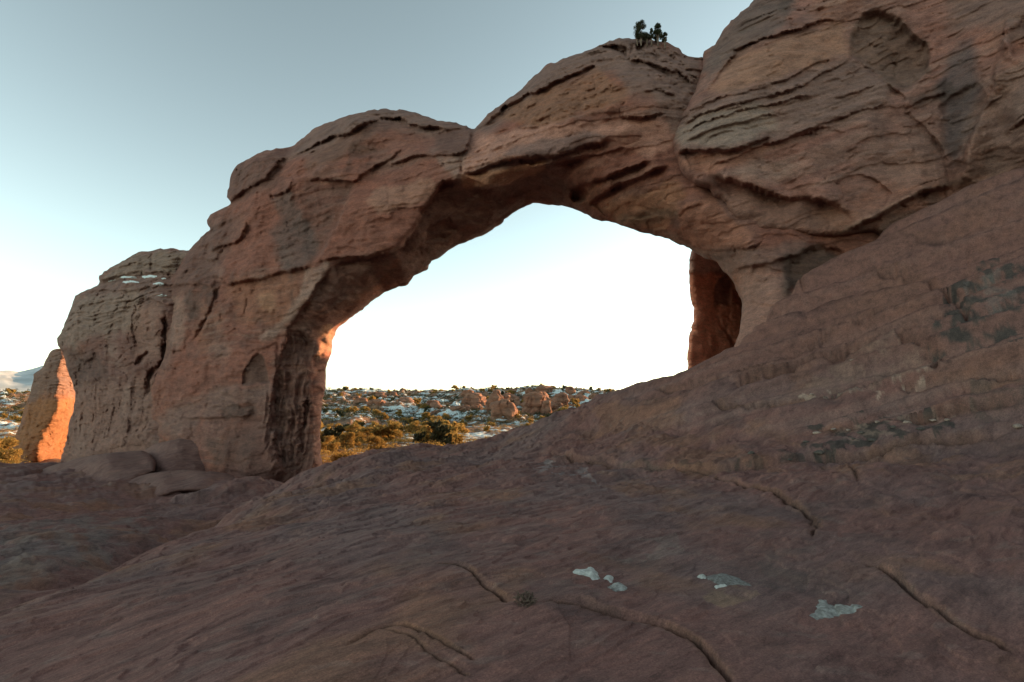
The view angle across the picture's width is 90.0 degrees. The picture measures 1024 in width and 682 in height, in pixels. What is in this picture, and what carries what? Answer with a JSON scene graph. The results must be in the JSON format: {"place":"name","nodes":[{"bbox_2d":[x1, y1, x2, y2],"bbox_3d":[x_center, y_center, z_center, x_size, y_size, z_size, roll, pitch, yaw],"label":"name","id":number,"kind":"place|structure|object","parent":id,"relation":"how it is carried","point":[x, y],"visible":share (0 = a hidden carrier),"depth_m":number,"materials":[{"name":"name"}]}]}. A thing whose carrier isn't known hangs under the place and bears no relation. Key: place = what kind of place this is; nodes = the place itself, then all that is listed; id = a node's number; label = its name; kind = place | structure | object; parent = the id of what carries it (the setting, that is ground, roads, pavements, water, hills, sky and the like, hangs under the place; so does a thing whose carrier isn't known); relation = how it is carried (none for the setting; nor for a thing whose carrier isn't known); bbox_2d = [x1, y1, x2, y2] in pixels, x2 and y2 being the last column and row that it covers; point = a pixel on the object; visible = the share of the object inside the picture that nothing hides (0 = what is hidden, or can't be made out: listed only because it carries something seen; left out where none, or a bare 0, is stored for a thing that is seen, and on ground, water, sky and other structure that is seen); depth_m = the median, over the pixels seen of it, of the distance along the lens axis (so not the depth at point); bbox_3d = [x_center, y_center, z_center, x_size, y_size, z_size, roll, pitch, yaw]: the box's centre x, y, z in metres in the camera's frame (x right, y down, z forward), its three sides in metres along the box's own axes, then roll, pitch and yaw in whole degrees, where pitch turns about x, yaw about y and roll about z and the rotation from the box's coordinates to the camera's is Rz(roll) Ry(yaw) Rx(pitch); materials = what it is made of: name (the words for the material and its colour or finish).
{"place":"outdoors","nodes":[
{"label":"outdoors","id":0,"kind":"place"},
{"bbox_2d":[0,366,42,391],"bbox_3d":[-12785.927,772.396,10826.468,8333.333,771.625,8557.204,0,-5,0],"label":"mountains","id":1,"kind":"structure","parent":0,"point":[20,380],"depth_m":11254.79,"materials":[{"name":"white snow"}]},
{"bbox_2d":[0,386,618,464],"bbox_3d":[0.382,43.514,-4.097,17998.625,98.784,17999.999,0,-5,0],"label":"desert terrain","id":2,"kind":"structure","parent":0,"point":[10,424],"depth_m":168.09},
{"bbox_2d":[6,388,15,393],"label":"juniper bush","id":3,"kind":"object","parent":2,"relation":"on","point":[8,391],"visible":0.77,"depth_m":205.57,"materials":[{"name":"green plant"}]},
{"bbox_2d":[0,437,23,463],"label":"juniper bush","id":4,"kind":"object","parent":2,"relation":"on","point":[7,443],"visible":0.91,"depth_m":43.23,"materials":[{"name":"green plant"}]},
{"bbox_2d":[8,415,18,419],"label":"juniper bush","id":5,"kind":"object","parent":2,"relation":"on","point":[11,417],"visible":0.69,"depth_m":117.39,"materials":[{"name":"green plant"}]},
{"bbox_2d":[12,349,74,461],"bbox_3d":[-46.270,7.356,51.127,6.648,12.695,15.075,2,-6,-24],"label":"sandstone fin","id":6,"kind":"object","parent":2,"relation":"on","point":[41,432],"visible":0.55,"depth_m":46.80,"materials":[{"name":"orange stone"}]},
{"bbox_2d":[41,450,155,480],"bbox_3d":[-21.730,6.710,26.755,10.047,1.765,3.990,-4,-7,39],"label":"rock slab","id":7,"kind":"object","parent":2,"relation":"on","point":[127,465],"visible":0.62,"depth_m":25.31,"materials":[{"name":"brown stone"}]},
{"bbox_2d":[57,248,188,461],"bbox_3d":[-26.778,1.846,36.731,23.090,16.758,4.762,-3,-6,30],"label":"sandstone butte","id":8,"kind":"object","parent":2,"relation":"on","point":[111,339],"visible":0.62,"depth_m":34.36,"materials":[{"name":"brown stone"}]},
{"bbox_2d":[142,275,156,277],"bbox_3d":[-24.022,-4.247,33.897,2.794,0.492,0.283,-3,-6,33],"label":"snow patch","id":9,"kind":"object","parent":8,"relation":"on","point":[148,276],"visible":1,"depth_m":33.72,"materials":[{"name":"white snow"}]},
{"bbox_2d":[143,438,204,472],"bbox_3d":[-18.615,6.730,28.434,3.162,2.554,7.923,5,-7,-41],"label":"rock slab","id":10,"kind":"object","parent":2,"relation":"on","point":[176,454],"visible":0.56,"depth_m":26.96,"materials":[{"name":"brown stone"}]},
{"bbox_2d":[128,470,235,495],"bbox_3d":[-15.617,6.435,22.961,8.052,1.146,3.872,-1,-5,9],"label":"rock slab","id":11,"kind":"object","parent":2,"relation":"on","point":[166,482],"visible":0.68,"depth_m":22.08,"materials":[{"name":"brown stone"}]},
{"bbox_2d":[0,408,537,463],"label":"desert scrub","id":12,"kind":"object","parent":2,"relation":"on","point":[363,447],"visible":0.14,"depth_m":59.20,"materials":[{"name":"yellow plant"}]},
{"bbox_2d":[0,384,615,425],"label":"hillside scrub","id":13,"kind":"object","parent":2,"relation":"on","point":[396,418],"visible":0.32,"depth_m":181.92,"materials":[{"name":"green plant"}]},
{"bbox_2d":[320,427,330,439],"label":"juniper bush","id":14,"kind":"object","parent":2,"relation":"on","point":[321,434],"visible":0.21,"depth_m":63.66,"materials":[{"name":"green plant"}]},
{"bbox_2d":[321,436,340,450],"bbox_3d":[-18.331,10.468,51.357,2.302,2.099,2.563,3,-6,-25],"label":"juniper bush","id":15,"kind":"object","parent":2,"relation":"on","point":[325,443],"visible":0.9,"depth_m":50.92,"materials":[{"name":"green plant"}]},
{"bbox_2d":[325,423,343,432],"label":"juniper bush","id":16,"kind":"object","parent":2,"relation":"on","point":[332,425],"visible":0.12,"depth_m":78.95,"materials":[{"name":"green plant"}]},
{"bbox_2d":[321,425,348,443],"bbox_3d":[-20.631,11.004,59.581,3.681,2.523,2.029,2,-6,-21],"label":"juniper bush","id":17,"kind":"object","parent":2,"relation":"on","point":[338,430],"visible":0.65,"depth_m":59.22,"materials":[{"name":"green plant"}]},
{"bbox_2d":[334,410,343,417],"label":"juniper bush","id":18,"kind":"object","parent":2,"relation":"on","point":[339,412],"visible":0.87,"depth_m":146.46,"materials":[{"name":"green plant"}]},
{"bbox_2d":[330,451,356,460],"bbox_3d":[-10.648,8.135,32.356,2.365,2.309,2.499,-4,-6,33],"label":"juniper bush","id":19,"kind":"object","parent":2,"relation":"on","point":[336,456],"visible":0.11,"depth_m":32.38,"materials":[{"name":"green plant"}]},
{"bbox_2d":[343,407,353,412],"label":"juniper bush","id":20,"kind":"object","parent":2,"relation":"on","point":[348,408],"visible":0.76,"depth_m":159.38,"materials":[{"name":"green plant"}]},
{"bbox_2d":[339,432,360,448],"bbox_3d":[-17.381,10.894,55.227,2.148,2.276,2.527,-3,-6,31],"label":"juniper bush","id":21,"kind":"object","parent":2,"relation":"on","point":[352,439],"visible":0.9,"depth_m":54.93,"materials":[{"name":"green plant"}]},
{"bbox_2d":[343,422,359,432],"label":"juniper bush","id":22,"kind":"object","parent":2,"relation":"on","point":[352,426],"visible":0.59,"depth_m":82.82,"materials":[{"name":"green plant"}]},
{"bbox_2d":[353,397,367,403],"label":"rock outcrop","id":23,"kind":"object","parent":2,"relation":"on","point":[361,399],"visible":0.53,"depth_m":193.85,"materials":[{"name":"brown stone"}]},
{"bbox_2d":[355,427,375,443],"bbox_3d":[-18.584,12.165,65.047,2.801,2.449,2.851,-5,-8,44],"label":"juniper bush","id":24,"kind":"object","parent":2,"relation":"on","point":[363,433],"visible":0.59,"depth_m":64.98,"materials":[{"name":"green plant"}]},
{"bbox_2d":[361,406,370,410],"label":"juniper bush","id":25,"kind":"object","parent":2,"relation":"on","point":[364,408],"visible":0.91,"depth_m":171.03,"materials":[{"name":"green plant"}]},
{"bbox_2d":[367,421,380,428],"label":"juniper bush","id":26,"kind":"object","parent":2,"relation":"on","point":[373,424],"visible":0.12,"depth_m":88.30,"materials":[{"name":"green plant"}]},
{"bbox_2d":[365,435,386,448],"bbox_3d":[-14.361,10.914,54.125,2.245,1.858,1.965,5,-8,-45],"label":"juniper bush","id":27,"kind":"object","parent":2,"relation":"on","point":[376,440],"visible":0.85,"depth_m":53.95,"materials":[{"name":"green plant"}]},
{"bbox_2d":[366,399,385,405],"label":"rock outcrop","id":28,"kind":"object","parent":2,"relation":"on","point":[378,401],"visible":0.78,"depth_m":187.38,"materials":[{"name":"brown stone"}]},
{"bbox_2d":[372,409,380,415],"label":"juniper bush","id":29,"kind":"object","parent":2,"relation":"on","point":[377,412],"visible":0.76,"depth_m":162.26,"materials":[{"name":"green plant"}]},
{"bbox_2d":[367,392,387,397],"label":"rock outcrop","id":30,"kind":"object","parent":2,"relation":"on","point":[383,394],"visible":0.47,"depth_m":264.60,"materials":[{"name":"brown stone"}]},
{"bbox_2d":[373,445,386,448],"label":"juniper bush","id":31,"kind":"object","parent":2,"relation":"on","point":[380,447],"visible":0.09,"depth_m":39.05,"materials":[{"name":"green plant"}]},
{"bbox_2d":[380,412,388,418],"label":"juniper bush","id":32,"kind":"object","parent":2,"relation":"on","point":[385,415],"visible":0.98,"depth_m":153.50,"materials":[{"name":"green plant"}]},
{"bbox_2d":[369,422,401,441],"bbox_3d":[-14.738,10.696,59.872,3.734,2.474,2.763,4,-7,-36],"label":"juniper bush","id":33,"kind":"object","parent":2,"relation":"on","point":[384,432],"visible":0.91,"depth_m":59.51,"materials":[{"name":"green plant"}]},
{"bbox_2d":[388,392,398,395],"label":"rock outcrop","id":34,"kind":"object","parent":2,"relation":"on","point":[394,393],"visible":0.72,"depth_m":267.72,"materials":[{"name":"brown stone"}]},
{"bbox_2d":[386,420,401,429],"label":"juniper bush","id":35,"kind":"object","parent":2,"relation":"on","point":[389,421],"visible":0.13,"depth_m":93.22,"materials":[{"name":"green plant"}]},
{"bbox_2d":[395,430,403,440],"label":"juniper bush","id":36,"kind":"object","parent":2,"relation":"on","point":[400,435],"visible":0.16,"depth_m":68.86,"materials":[{"name":"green plant"}]},
{"bbox_2d":[398,397,413,402],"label":"rock outcrop","id":37,"kind":"object","parent":2,"relation":"on","point":[404,399],"visible":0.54,"depth_m":200.16,"materials":[{"name":"brown stone"}]},
{"bbox_2d":[405,421,421,432],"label":"juniper bush","id":38,"kind":"object","parent":2,"relation":"on","point":[413,426],"visible":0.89,"depth_m":90.21,"materials":[{"name":"green plant"}]},
{"bbox_2d":[413,398,421,403],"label":"juniper bush","id":39,"kind":"object","parent":2,"relation":"on","point":[418,400],"visible":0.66,"depth_m":205.92,"materials":[{"name":"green plant"}]},
{"bbox_2d":[413,434,427,442],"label":"juniper bush","id":40,"kind":"object","parent":2,"relation":"on","point":[419,437],"visible":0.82,"depth_m":61.60,"materials":[{"name":"green plant"}]},
{"bbox_2d":[420,412,431,419],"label":"juniper bush","id":41,"kind":"object","parent":2,"relation":"on","point":[425,415],"visible":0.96,"depth_m":149.86,"materials":[{"name":"green plant"}]},
{"bbox_2d":[422,425,433,443],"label":"juniper bush","id":42,"kind":"object","parent":2,"relation":"on","point":[428,435],"visible":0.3,"depth_m":64.06,"materials":[{"name":"green plant"}]},
{"bbox_2d":[426,400,441,408],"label":"rock outcrop","id":43,"kind":"object","parent":2,"relation":"on","point":[433,403],"visible":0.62,"depth_m":185.18,"materials":[{"name":"brown stone"}]},
{"bbox_2d":[431,415,441,422],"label":"juniper bush","id":44,"kind":"object","parent":2,"relation":"on","point":[437,417],"visible":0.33,"depth_m":118.45,"materials":[{"name":"green plant"}]},
{"bbox_2d":[427,419,454,444],"bbox_3d":[-8.644,10.924,60.726,2.773,3.292,4.377,4,-6,-34],"label":"juniper bush","id":45,"kind":"object","parent":2,"relation":"on","point":[440,430],"visible":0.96,"depth_m":60.02,"materials":[{"name":"green plant"}]},
{"bbox_2d":[441,413,450,419],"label":"juniper bush","id":46,"kind":"object","parent":2,"relation":"on","point":[444,415],"visible":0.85,"depth_m":162.87,"materials":[{"name":"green plant"}]},
{"bbox_2d":[441,420,450,424],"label":"juniper bush","id":47,"kind":"object","parent":2,"relation":"on","point":[445,421],"visible":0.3,"depth_m":111.43,"materials":[{"name":"green plant"}]},
{"bbox_2d":[448,421,459,433],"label":"juniper bush","id":48,"kind":"object","parent":2,"relation":"on","point":[454,426],"visible":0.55,"depth_m":88.17,"materials":[{"name":"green plant"}]},
{"bbox_2d":[449,406,466,411],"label":"rock outcrop","id":49,"kind":"object","parent":2,"relation":"on","point":[455,408],"visible":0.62,"depth_m":172.77,"materials":[{"name":"brown stone"}]},
{"bbox_2d":[453,433,465,443],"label":"juniper bush","id":50,"kind":"object","parent":2,"relation":"on","point":[459,436],"visible":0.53,"depth_m":63.74,"materials":[{"name":"green plant"}]},
{"bbox_2d":[456,423,469,433],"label":"juniper bush","id":51,"kind":"object","parent":2,"relation":"on","point":[461,428],"visible":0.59,"depth_m":92.34,"materials":[{"name":"green plant"}]},
{"bbox_2d":[460,389,473,396],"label":"rock outcrop","id":52,"kind":"object","parent":2,"relation":"on","point":[463,393],"visible":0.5,"depth_m":248.75,"materials":[{"name":"brown stone"}]},
{"bbox_2d":[461,393,486,405],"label":"rock outcrop","id":53,"kind":"object","parent":2,"relation":"on","point":[471,398],"visible":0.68,"depth_m":217.25,"materials":[{"name":"brown stone"}]},
{"bbox_2d":[470,403,482,409],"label":"rock outcrop","id":54,"kind":"object","parent":2,"relation":"on","point":[475,405],"visible":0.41,"depth_m":182.97,"materials":[{"name":"brown stone"}]},
{"bbox_2d":[483,425,490,431],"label":"juniper bush","id":55,"kind":"object","parent":2,"relation":"on","point":[486,428],"visible":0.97,"depth_m":107.67,"materials":[{"name":"green plant"}]},
{"bbox_2d":[485,390,501,411],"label":"rock outcrop","id":56,"kind":"object","parent":2,"relation":"on","point":[495,396],"visible":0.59,"depth_m":161.79,"materials":[{"name":"brown stone"}]},
{"bbox_2d":[489,399,517,419],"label":"rock outcrop","id":57,"kind":"object","parent":2,"relation":"on","point":[503,407],"visible":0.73,"depth_m":140.75,"materials":[{"name":"brown stone"}]},
{"bbox_2d":[503,394,513,401],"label":"rock outcrop","id":58,"kind":"object","parent":2,"relation":"on","point":[506,396],"visible":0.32,"depth_m":236.11,"materials":[{"name":"brown stone"}]},
{"bbox_2d":[151,38,879,482],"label":"sandstone arch","id":59,"kind":"structure","parent":2,"relation":"on","point":[299,252],"depth_m":24.13,"materials":[{"name":"brown stone"}]},
{"bbox_2d":[633,19,647,45],"bbox_3d":[5.160,-12.335,20.579,0.656,1.062,0.649,0,-5,0],"label":"juniper tree","id":60,"kind":"object","parent":59,"relation":"on","point":[638,27],"visible":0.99,"depth_m":20.48,"materials":[{"name":"green plant"}]},
{"bbox_2d":[643,32,650,46],"bbox_3d":[5.450,-12.104,20.561,0.316,0.572,0.372,-4,-7,39],"label":"juniper tree","id":61,"kind":"object","parent":59,"relation":"on","point":[647,38],"visible":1,"depth_m":20.51,"materials":[{"name":"green plant"}]},
{"bbox_2d":[649,28,653,45],"bbox_3d":[5.597,-12.189,20.532,0.202,0.761,0.220,-3,-6,30],"label":"juniper tree","id":62,"kind":"object","parent":59,"relation":"on","point":[652,35],"visible":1,"depth_m":20.49,"materials":[{"name":"green plant"}]},
{"bbox_2d":[653,22,662,46],"bbox_3d":[5.848,-12.278,20.521,0.382,0.984,0.493,5,-7,-43],"label":"juniper tree","id":63,"kind":"object","parent":59,"relation":"on","point":[658,33],"visible":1,"depth_m":20.49,"materials":[{"name":"green plant"}]},
{"bbox_2d":[661,32,667,48],"bbox_3d":[6.134,-12.050,20.543,0.254,0.719,0.243,0,-5,0],"label":"juniper tree","id":64,"kind":"object","parent":59,"relation":"on","point":[664,39],"visible":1,"depth_m":20.52,"materials":[{"name":"green plant"}]},
{"bbox_2d":[514,397,520,406],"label":"rock outcrop","id":65,"kind":"object","parent":2,"relation":"on","point":[517,401],"visible":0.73,"depth_m":219.48,"materials":[{"name":"brown stone"}]},
{"bbox_2d":[525,388,533,393],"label":"rock outcrop","id":66,"kind":"object","parent":2,"relation":"on","point":[528,390],"visible":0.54,"depth_m":262.78,"materials":[{"name":"brown stone"}]},
{"bbox_2d":[520,393,545,415],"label":"rock outcrop","id":67,"kind":"object","parent":2,"relation":"on","point":[531,403],"visible":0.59,"depth_m":180.72,"materials":[{"name":"brown stone"}]},
{"bbox_2d":[534,391,548,397],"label":"rock outcrop","id":68,"kind":"object","parent":2,"relation":"on","point":[544,393],"visible":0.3,"depth_m":221.94,"materials":[{"name":"brown stone"}]},
{"bbox_2d":[535,385,553,392],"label":"rock outcrop","id":69,"kind":"object","parent":2,"relation":"on","point":[544,388],"visible":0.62,"depth_m":259.74,"materials":[{"name":"brown stone"}]},
{"bbox_2d":[541,400,551,414],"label":"rock outcrop","id":70,"kind":"object","parent":2,"relation":"on","point":[546,407],"visible":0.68,"depth_m":172.74,"materials":[{"name":"brown stone"}]},
{"bbox_2d":[551,402,562,409],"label":"rock outcrop","id":71,"kind":"object","parent":2,"relation":"on","point":[554,405],"visible":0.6,"depth_m":196.48,"materials":[{"name":"brown stone"}]},
{"bbox_2d":[551,392,569,405],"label":"rock outcrop","id":72,"kind":"object","parent":2,"relation":"on","point":[562,397],"visible":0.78,"depth_m":198.11,"materials":[{"name":"brown stone"}]},
{"bbox_2d":[565,386,575,394],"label":"rock outcrop","id":73,"kind":"object","parent":2,"relation":"on","point":[570,389],"visible":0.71,"depth_m":256.80,"materials":[{"name":"brown stone"}]},
{"bbox_2d":[571,398,579,403],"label":"juniper bush","id":74,"kind":"object","parent":2,"relation":"on","point":[573,401],"visible":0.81,"depth_m":204.70,"materials":[{"name":"green plant"}]},
{"bbox_2d":[568,395,587,400],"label":"rock outcrop","id":75,"kind":"object","parent":2,"relation":"on","point":[581,397],"visible":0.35,"depth_m":233.68,"materials":[{"name":"brown stone"}]},
{"bbox_2d":[577,391,589,394],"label":"rock outcrop","id":76,"kind":"object","parent":2,"relation":"on","point":[580,392],"visible":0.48,"depth_m":255.30,"materials":[{"name":"brown stone"}]},
{"bbox_2d":[0,0,752,390],"label":"sky","id":77,"kind":"structure","parent":0,"point":[125,125],"materials":[{"name":"blue"}]},
{"bbox_2d":[0,167,1023,681],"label":"ground","id":78,"kind":"structure","parent":0,"point":[428,563],"depth_m":6.40,"materials":[{"name":"brown stone"}]},
{"bbox_2d":[513,589,537,607],"bbox_3d":[0.095,1.883,3.794,0.223,0.111,0.224,4,-7,-40],"label":"dry twig tangle","id":79,"kind":"object","parent":78,"relation":"on","point":[529,598],"visible":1,"depth_m":3.77,"materials":[{"name":"brown plant"}]},
{"bbox_2d":[573,567,599,579],"bbox_3d":[0.639,2.011,4.443,0.236,0.085,0.309,0,-5,0],"label":"snow patch","id":80,"kind":"object","parent":78,"relation":"on","point":[591,573],"visible":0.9,"depth_m":4.37,"materials":[{"name":"white snow"}]},
{"bbox_2d":[603,575,613,582],"bbox_3d":[0.819,2.018,4.342,0.090,0.064,0.155,-1,-6,15],"label":"snow patch","id":81,"kind":"object","parent":78,"relation":"on","point":[609,578],"visible":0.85,"depth_m":4.30,"materials":[{"name":"white snow"}]},
{"bbox_2d":[608,582,626,591],"bbox_3d":[0.849,1.993,4.136,0.156,0.080,0.251,0,-5,0],"label":"snow patch","id":82,"kind":"object","parent":78,"relation":"on","point":[617,586],"visible":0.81,"depth_m":4.07,"materials":[{"name":"white snow"}]},
{"bbox_2d":[697,574,706,578],"bbox_3d":[1.630,2.015,4.369,0.080,0.057,0.103,-5,-8,44],"label":"snow patch","id":83,"kind":"object","parent":78,"relation":"on","point":[701,576],"visible":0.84,"depth_m":4.35,"materials":[{"name":"white snow"}]},
{"bbox_2d":[687,250,741,368],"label":"sandstone tower","id":84,"kind":"structure","parent":78,"relation":"on","point":[716,301],"depth_m":28.36,"materials":[{"name":"brown stone"}]},
{"bbox_2d":[714,584,726,588],"bbox_3d":[1.675,1.992,4.134,0.122,0.056,0.055,2,-6,-19],"label":"snow patch","id":85,"kind":"object","parent":78,"relation":"on","point":[720,586],"visible":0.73,"depth_m":4.13,"materials":[{"name":"white snow"}]},
{"bbox_2d":[707,573,749,585],"bbox_3d":[1.788,2.000,4.272,0.277,0.067,0.330,1,-6,-14],"label":"snow patch","id":86,"kind":"object","parent":78,"relation":"on","point":[723,578],"visible":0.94,"depth_m":4.23,"materials":[{"name":"white snow"}]},
{"bbox_2d":[814,450,824,454],"bbox_3d":[6.223,2.251,10.359,0.214,0.088,0.167,1,-6,-13],"label":"pebble","id":87,"kind":"object","parent":78,"relation":"on","point":[820,452],"visible":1,"depth_m":10.32,"materials":[{"name":"stone"}]},
{"bbox_2d":[809,599,862,619],"bbox_3d":[2.292,1.945,3.729,0.419,0.099,0.293,1,-5,-10],"label":"snow patch","id":88,"kind":"object","parent":78,"relation":"on","point":[824,609],"visible":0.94,"depth_m":3.65,"materials":[{"name":"white snow"}]},
{"bbox_2d":[673,0,1023,236],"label":"sandstone cliff","id":89,"kind":"structure","parent":78,"relation":"on","point":[825,118],"depth_m":17.42,"materials":[{"name":"brown stone"}]},
{"bbox_2d":[1012,424,1022,427],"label":"pebble","id":90,"kind":"object","parent":78,"relation":"on","point":[1017,425],"visible":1,"depth_m":9.34,"materials":[{"name":"stone"}]}
]}

